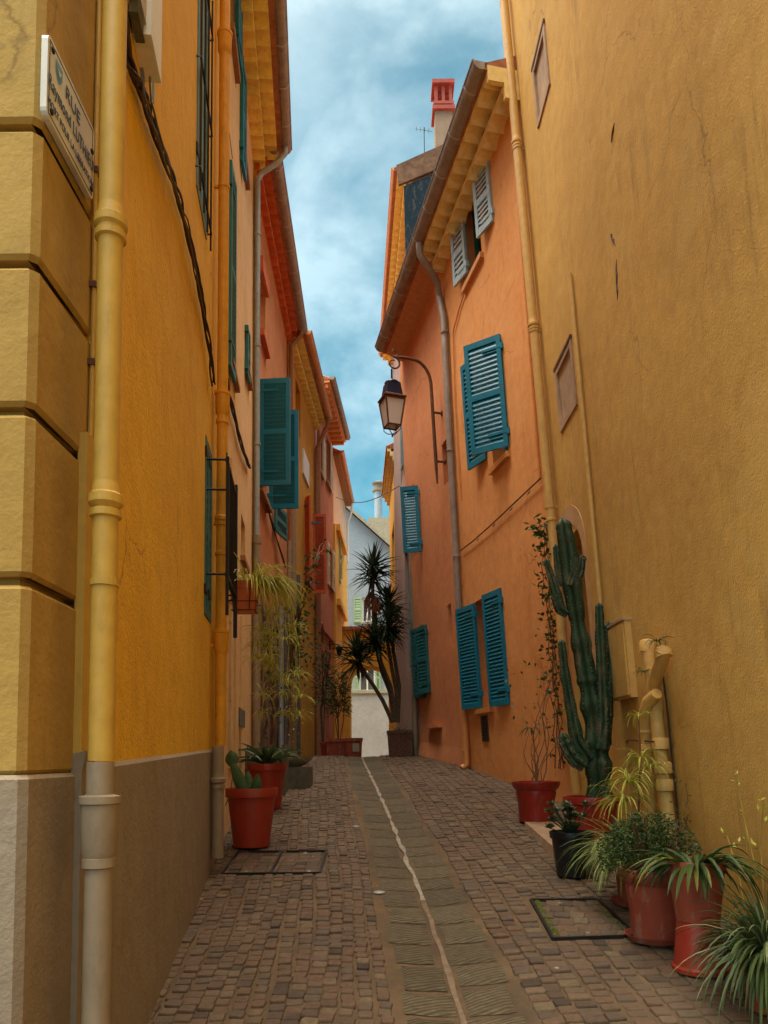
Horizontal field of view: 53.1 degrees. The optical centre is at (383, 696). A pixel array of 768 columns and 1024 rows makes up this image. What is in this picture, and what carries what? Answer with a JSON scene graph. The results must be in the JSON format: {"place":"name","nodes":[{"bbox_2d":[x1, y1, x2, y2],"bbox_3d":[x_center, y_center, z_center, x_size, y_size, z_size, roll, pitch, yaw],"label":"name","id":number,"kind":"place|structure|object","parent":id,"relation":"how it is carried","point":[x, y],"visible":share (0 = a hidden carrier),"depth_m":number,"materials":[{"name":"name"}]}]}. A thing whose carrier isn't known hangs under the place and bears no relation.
{"place":"outdoors","nodes":[
{"label":"outdoors","id":0,"kind":"place"},
{"bbox_2d":[283,0,504,521],"label":"sky","id":1,"kind":"structure","parent":0,"point":[362,72],"materials":[{"name":"blue"}]},
{"bbox_2d":[148,755,767,1023],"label":"street","id":2,"kind":"structure","parent":0,"point":[520,1000],"depth_m":4.20,"materials":[{"name":"stone"}]},
{"bbox_2d":[0,0,101,1023],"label":"corner house","id":3,"kind":"structure","parent":2,"relation":"on","point":[48,267],"depth_m":2.19,"materials":[{"name":"paint"}]},
{"bbox_2d":[40,35,93,198],"bbox_3d":[-0.957,-1.751,2.345,0.024,0.248,0.348,-1,-5,0],"label":"street sign","id":4,"kind":"object","parent":3,"relation":"attached to","point":[66,119],"visible":1,"depth_m":2.30,"materials":[{"name":"white ceramic"}]},
{"bbox_2d":[72,0,237,1023],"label":"golden house","id":5,"kind":"structure","parent":2,"relation":"on","point":[163,502],"depth_m":3.51,"materials":[{"name":"yellow paint"}]},
{"bbox_2d":[128,0,161,102],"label":"service box","id":6,"kind":"object","parent":5,"relation":"attached to","point":[146,18],"visible":0.97,"depth_m":3.08,"materials":[{"name":"grey plastic"}]},
{"bbox_2d":[140,67,179,197],"bbox_3d":[-0.991,-2.439,3.433,0.021,0.258,0.919,0,-5,-7],"label":"cable","id":7,"kind":"object","parent":6,"relation":"hanging from","point":[144,99],"visible":1,"depth_m":3.14,"materials":[{"name":"grey rubber"}]},
{"bbox_2d":[126,9,215,386],"bbox_3d":[-1.088,-2.428,4.174,0.041,0.456,2.938,0,-5,-6],"label":"cable","id":8,"kind":"object","parent":5,"relation":"attached to","point":[136,79],"visible":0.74,"depth_m":3.87,"materials":[{"name":"brown rubber"}]},
{"bbox_2d":[149,76,204,316],"bbox_3d":[-1.054,-2.452,4.053,0.015,0.192,1.865,0,-5,-6],"label":"cable","id":9,"kind":"object","parent":5,"relation":"attached to","point":[151,102],"visible":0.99,"depth_m":3.72,"materials":[{"name":"grey rubber"}]},
{"bbox_2d":[225,750,277,847],"bbox_3d":[-1.078,0.826,6.241,0.429,0.778,0.424,-1,-5,0],"label":"potted plant","id":10,"kind":"object","parent":2,"relation":"on","point":[251,801],"visible":1,"depth_m":6.09,"materials":[{"name":"red plastic"}]},
{"bbox_2d":[222,0,291,835],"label":"peach house","id":11,"kind":"structure","parent":2,"relation":"on","point":[260,115],"depth_m":8.58,"materials":[{"name":"paint"}]},
{"bbox_2d":[228,378,250,468],"bbox_3d":[-1.464,-2.692,7.827,0.044,0.227,2.396,0,-5,-5],"label":"cable","id":12,"kind":"object","parent":11,"relation":"attached to","point":[232,407],"visible":0.81,"depth_m":7.54,"materials":[{"name":"brown rubber"}]},
{"bbox_2d":[229,552,319,723],"bbox_3d":[-0.964,-0.443,6.280,0.896,1.355,1.042,-1,-5,0],"label":"hanging planter","id":13,"kind":"object","parent":11,"relation":"attached to","point":[249,590],"visible":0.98,"depth_m":6.37,"materials":[{"name":"green plastic"}]},
{"bbox_2d":[245,744,288,794],"bbox_3d":[-1.354,0.832,8.713,0.510,0.560,0.320,-1,-5,0],"label":"wood crate","id":14,"kind":"object","parent":2,"relation":"on","point":[286,782],"visible":0.26,"depth_m":8.58,"materials":[{"name":"wood"}]},
{"bbox_2d":[238,743,304,808],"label":"potted plant","id":15,"kind":"object","parent":2,"relation":"on","point":[268,770],"visible":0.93,"depth_m":7.65,"materials":[{"name":"green plant"}]},
{"bbox_2d":[220,850,326,874],"bbox_3d":[-0.800,1.245,5.735,0.712,0.117,0.624,-1,-5,0],"label":"access cover","id":16,"kind":"object","parent":2,"relation":"on","point":[275,863],"visible":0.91,"depth_m":5.66,"materials":[{"name":"metal"}]},
{"bbox_2d":[252,150,307,754],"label":"terracotta house","id":17,"kind":"structure","parent":2,"relation":"on","point":[283,322],"depth_m":11.25,"materials":[{"name":"paint"}]},
{"bbox_2d":[260,485,285,567],"bbox_3d":[-1.672,-2.504,11.660,0.040,0.353,3.100,-1,-5,-1],"label":"cable","id":18,"kind":"object","parent":17,"relation":"attached to","point":[272,524],"visible":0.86,"depth_m":11.80,"materials":[{"name":"brown rubber"}]},
{"bbox_2d":[260,622,287,747],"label":"climbing plant","id":19,"kind":"object","parent":17,"relation":"attached to","point":[272,727],"visible":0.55,"depth_m":10.51,"materials":[{"name":"green plant"}]},
{"bbox_2d":[288,627,309,742],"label":"climbing plant","id":20,"kind":"object","parent":17,"relation":"attached to","point":[290,688],"visible":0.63,"depth_m":12.94,"materials":[{"name":"green plant"}]},
{"bbox_2d":[281,589,320,686],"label":"climbing plant","id":21,"kind":"object","parent":17,"relation":"attached to","point":[305,633],"visible":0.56,"depth_m":13.38,"materials":[{"name":"green plant"}]},
{"bbox_2d":[289,767,312,789],"bbox_3d":[-1.066,0.978,9.109,0.415,0.278,0.360,-1,-5,0],"label":"stone trough","id":22,"kind":"object","parent":2,"relation":"on","point":[300,778],"visible":0.5,"depth_m":8.93,"materials":[{"name":"stone"}]},
{"bbox_2d":[281,745,312,766],"bbox_3d":[-1.167,0.819,9.366,0.620,0.499,0.620,-1,-5,0],"label":"stone basin","id":23,"kind":"object","parent":22,"relation":"on","point":[295,762],"visible":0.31,"depth_m":9.19,"materials":[{"name":"grey stone"}]},
{"bbox_2d":[287,330,332,755],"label":"ochre house","id":24,"kind":"structure","parent":2,"relation":"on","point":[311,403],"depth_m":16.33,"materials":[{"name":"paint"}]},
{"bbox_2d":[288,539,331,648],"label":"branch","id":25,"kind":"object","parent":24,"relation":"attached to","point":[314,564],"visible":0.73,"depth_m":12.45,"materials":[{"name":"green plant"}]},
{"bbox_2d":[310,642,335,741],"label":"shrub","id":26,"kind":"object","parent":2,"relation":"on","point":[323,665],"visible":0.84,"depth_m":16.22,"materials":[{"name":"green plant"}]},
{"bbox_2d":[320,742,326,755],"bbox_3d":[-1.086,1.107,15.532,0.384,0.350,0.364,-1,-5,0],"label":"clay trough","id":27,"kind":"object","parent":2,"relation":"on","point":[323,749],"visible":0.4,"depth_m":15.37,"materials":[{"name":"ceramic"}]},
{"bbox_2d":[314,375,350,755],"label":"rose house","id":28,"kind":"structure","parent":2,"relation":"on","point":[337,433],"depth_m":20.04,"materials":[{"name":"paint"}]},
{"bbox_2d":[329,641,341,655],"bbox_3d":[-1.261,-1.262,20.242,0.366,0.400,0.200,-1,-5,0],"label":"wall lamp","id":29,"kind":"object","parent":28,"relation":"attached to","point":[338,650],"visible":0.77,"depth_m":20.20,"materials":[{"name":"black metal"}]},
{"bbox_2d":[321,669,353,755],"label":"potted plant","id":30,"kind":"object","parent":2,"relation":"on","point":[336,747],"visible":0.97,"depth_m":14.74,"materials":[{"name":"plant"}]},
{"bbox_2d":[333,447,353,738],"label":"apricot house","id":31,"kind":"structure","parent":2,"relation":"on","point":[342,488],"depth_m":22.65,"materials":[{"name":"paint"}]},
{"bbox_2d":[336,486,399,502],"bbox_3d":[-0.569,-4.974,18.749,0.018,2.382,7.602,0,-5,-13],"label":"overhead wire","id":32,"kind":"object","parent":31,"relation":"attached to","point":[372,499],"visible":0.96,"depth_m":17.59,"materials":[{"name":"grey rubber"}]},
{"bbox_2d":[345,738,362,756],"bbox_3d":[-0.566,0.995,14.537,0.324,0.410,0.364,-1,-5,0],"label":"clay trough","id":33,"kind":"object","parent":2,"relation":"on","point":[353,747],"visible":0.91,"depth_m":14.37,"materials":[{"name":"ceramic"}]},
{"bbox_2d":[342,626,391,737],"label":"street arch","id":34,"kind":"structure","parent":2,"relation":"on","point":[347,727],"depth_m":23.35,"materials":[{"name":"paint"}]},
{"bbox_2d":[345,481,389,756],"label":"pale blue house","id":35,"kind":"structure","parent":2,"relation":"on","point":[370,718],"depth_m":30.35,"materials":[{"name":"paint"}]},
{"bbox_2d":[361,598,371,623],"bbox_3d":[-0.663,-3.372,30.419,0.526,1.064,0.280,-1,-5,0],"label":"window","id":36,"kind":"structure","parent":35,"relation":"in","point":[363,599],"depth_m":30.42,"materials":[{"name":"white paint"}]},
{"bbox_2d":[359,670,375,689],"bbox_3d":[-0.659,-0.721,30.275,0.650,1.092,0.150,-1,-4,0],"label":"window","id":37,"kind":"structure","parent":35,"relation":"in","point":[366,685],"depth_m":30.25,"materials":[{"name":"white paint"}]},
{"bbox_2d":[328,541,413,757],"bbox_3d":[-0.236,-0.837,13.092,1.511,3.831,1.232,-1,-5,0],"label":"potted yucca","id":38,"kind":"object","parent":2,"relation":"on","point":[399,743],"visible":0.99,"depth_m":13.00,"materials":[{"name":"plant"}]},
{"bbox_2d":[373,891,384,893],"bbox_3d":[-0.031,1.277,5.011,0.080,0.010,0.080,-1,-5,0],"label":"survey stud","id":39,"kind":"object","parent":2,"relation":"on","point":[378,892],"visible":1,"depth_m":4.98,"materials":[{"name":"metal"}]},
{"bbox_2d":[381,442,396,729],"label":"yellow house","id":40,"kind":"structure","parent":2,"relation":"on","point":[388,479],"depth_m":21.89,"materials":[{"name":"paint"}]},
{"bbox_2d":[378,78,454,755],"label":"slate gabled house","id":41,"kind":"structure","parent":2,"relation":"on","point":[410,179],"depth_m":15.05,"materials":[{"name":"orange paint"}]},
{"bbox_2d":[416,126,431,151],"bbox_3d":[0.777,-10.473,14.767,0.322,0.985,0.120,-1,-5,0],"label":"roof aerial","id":42,"kind":"object","parent":41,"relation":"attached to","point":[420,129],"visible":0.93,"depth_m":14.78,"materials":[{"name":"metal"}]},
{"bbox_2d":[382,261,471,768],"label":"salmon house","id":43,"kind":"structure","parent":2,"relation":"on","point":[415,331],"depth_m":12.05,"materials":[{"name":"paint"}]},
{"bbox_2d":[377,349,446,483],"bbox_3d":[0.402,-4.027,11.237,0.955,1.945,0.379,0,-5,-11],"label":"street lamp","id":44,"kind":"object","parent":43,"relation":"attached to","point":[391,401],"visible":1,"depth_m":11.11,"materials":[{"name":"metal"}]},
{"bbox_2d":[347,756,526,1023],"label":"drain channel","id":45,"kind":"object","parent":2,"relation":"on","point":[489,1001],"visible":0.94,"depth_m":4.48,"materials":[{"name":"grey stone"}]},
{"bbox_2d":[361,757,424,899],"bbox_3d":[-0.130,1.234,9.903,0.136,0.914,10.068,0,-5,-4],"label":"channel seam","id":46,"kind":"object","parent":45,"relation":"on","point":[405,858],"visible":1,"depth_m":6.38,"materials":[{"name":"grey concrete"}]},
{"bbox_2d":[421,901,466,1023],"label":"channel seam","id":47,"kind":"object","parent":45,"relation":"on","point":[448,973],"visible":1,"depth_m":3.81,"materials":[{"name":"grey concrete"}]},
{"bbox_2d":[375,56,580,802],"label":"orange house","id":48,"kind":"structure","parent":2,"relation":"on","point":[466,238],"depth_m":8.98,"materials":[{"name":"paint"}]},
{"bbox_2d":[472,209,481,259],"bbox_3d":[1.281,-5.794,9.640,0.158,1.027,0.634,0,-5,-11],"label":"window","id":49,"kind":"structure","parent":48,"relation":"in","point":[477,242],"depth_m":9.90,"materials":[{"name":"black glass"}]},
{"bbox_2d":[522,513,565,774],"bbox_3d":[1.669,-0.507,7.655,0.568,2.619,0.387,2,-5,-34],"label":"climbing plant","id":50,"kind":"object","parent":48,"relation":"attached to","point":[539,533],"visible":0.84,"depth_m":7.64,"materials":[{"name":"green plant"}]},
{"bbox_2d":[500,647,563,822],"bbox_3d":[1.443,0.335,7.146,0.685,1.636,0.542,3,-6,-37],"label":"potted plant","id":51,"kind":"object","parent":2,"relation":"on","point":[534,797],"visible":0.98,"depth_m":6.87,"materials":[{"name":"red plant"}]},
{"bbox_2d":[524,821,613,869],"bbox_3d":[1.555,1.198,6.127,0.636,0.281,1.375,-1,-5,0],"label":"kerb step","id":52,"kind":"object","parent":2,"relation":"on","point":[539,831],"visible":0.16,"depth_m":6.34,"materials":[{"name":"stone"}]},
{"bbox_2d":[542,518,618,844],"bbox_3d":[1.571,-0.151,6.013,0.498,2.563,0.433,3,-5,-35],"label":"potted cactus","id":53,"kind":"object","parent":52,"relation":"on","point":[589,752],"visible":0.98,"depth_m":5.96,"materials":[{"name":"plant"}]},
{"bbox_2d":[544,799,594,877],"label":"potted plant","id":54,"kind":"object","parent":2,"relation":"on","point":[566,833],"visible":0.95,"depth_m":5.24,"materials":[{"name":"green plant"}]},
{"bbox_2d":[530,898,632,940],"bbox_3d":[1.136,1.289,4.448,0.478,0.120,0.678,-1,-5,0],"label":"access cover","id":55,"kind":"object","parent":2,"relation":"in","point":[536,904],"visible":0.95,"depth_m":4.35,"materials":[{"name":"metal"}]},
{"bbox_2d":[588,703,671,832],"bbox_3d":[1.587,0.654,4.960,0.526,1.214,0.512,-5,-6,41],"label":"potted plant","id":56,"kind":"object","parent":2,"relation":"on","point":[627,780],"visible":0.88,"depth_m":4.97,"materials":[{"name":"green plant"}]},
{"bbox_2d":[559,804,700,907],"bbox_3d":[1.486,0.949,4.669,0.886,0.628,0.927,-1,-5,0],"label":"potted plant","id":57,"kind":"object","parent":2,"relation":"on","point":[620,899],"visible":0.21,"depth_m":4.62,"materials":[{"name":"green plant"}]},
{"bbox_2d":[499,0,767,928],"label":"tan house","id":58,"kind":"structure","parent":2,"relation":"on","point":[642,143],"depth_m":4.80,"materials":[{"name":"paint"}]},
{"bbox_2d":[532,22,550,128],"bbox_3d":[1.460,-5.680,7.051,0.092,0.580,0.527,-1,-5,-1],"label":"window","id":59,"kind":"structure","parent":58,"relation":"in","point":[540,70],"depth_m":7.08,"materials":[{"name":"brown wood"}]},
{"bbox_2d":[554,338,577,432],"bbox_3d":[1.663,-2.796,6.953,0.093,0.593,0.595,-1,-5,-1],"label":"window","id":60,"kind":"structure","parent":58,"relation":"in","point":[565,380],"depth_m":6.98,"materials":[{"name":"brown wood"}]},
{"bbox_2d":[625,639,679,845],"bbox_3d":[1.812,0.330,5.375,0.204,1.396,1.213,-1,-5,0],"label":"drain stack","id":61,"kind":"object","parent":58,"relation":"attached to","point":[656,664],"visible":0.88,"depth_m":5.04,"materials":[{"name":"yellow metal"}]},
{"bbox_2d":[633,666,649,675],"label":"weed","id":62,"kind":"object","parent":61,"relation":"attached to","point":[641,668],"visible":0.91,"depth_m":5.12,"materials":[{"name":"green plant"}]},
{"bbox_2d":[643,634,669,647],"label":"weed","id":63,"kind":"object","parent":61,"relation":"on","point":[656,640],"visible":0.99,"depth_m":4.88,"materials":[{"name":"green plant"}]},
{"bbox_2d":[669,773,695,854],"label":"climbing weed","id":64,"kind":"object","parent":58,"relation":"attached to","point":[686,818],"visible":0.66,"depth_m":4.81,"materials":[{"name":"green plant"}]},
{"bbox_2d":[595,810,702,945],"bbox_3d":[1.438,0.954,4.147,0.560,0.686,0.514,-1,-5,0],"label":"potted plant","id":65,"kind":"object","parent":2,"relation":"on","point":[652,917],"visible":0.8,"depth_m":4.04,"materials":[{"name":"green plant"}]},
{"bbox_2d":[671,919,728,977],"bbox_3d":[1.512,1.194,3.690,0.259,0.236,0.259,-1,-5,0],"label":"upturned pot","id":66,"kind":"object","parent":2,"relation":"on","point":[683,951],"visible":0.43,"depth_m":3.61,"materials":[{"name":"red ceramic"}]},
{"bbox_2d":[616,844,767,923],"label":"potted plant","id":67,"kind":"object","parent":66,"relation":"on","point":[690,878],"visible":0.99,"depth_m":3.61,"materials":[{"name":"green plant"}]},
{"bbox_2d":[668,869,767,1023],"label":"potted plant","id":68,"kind":"object","parent":2,"relation":"on","point":[747,956],"visible":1,"depth_m":3.17,"materials":[{"name":"green plant"}]},
{"bbox_2d":[721,770,766,921],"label":"dry stalks","id":69,"kind":"object","parent":2,"relation":"on","point":[744,833],"visible":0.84,"depth_m":3.93,"materials":[{"name":"yellow plant"}]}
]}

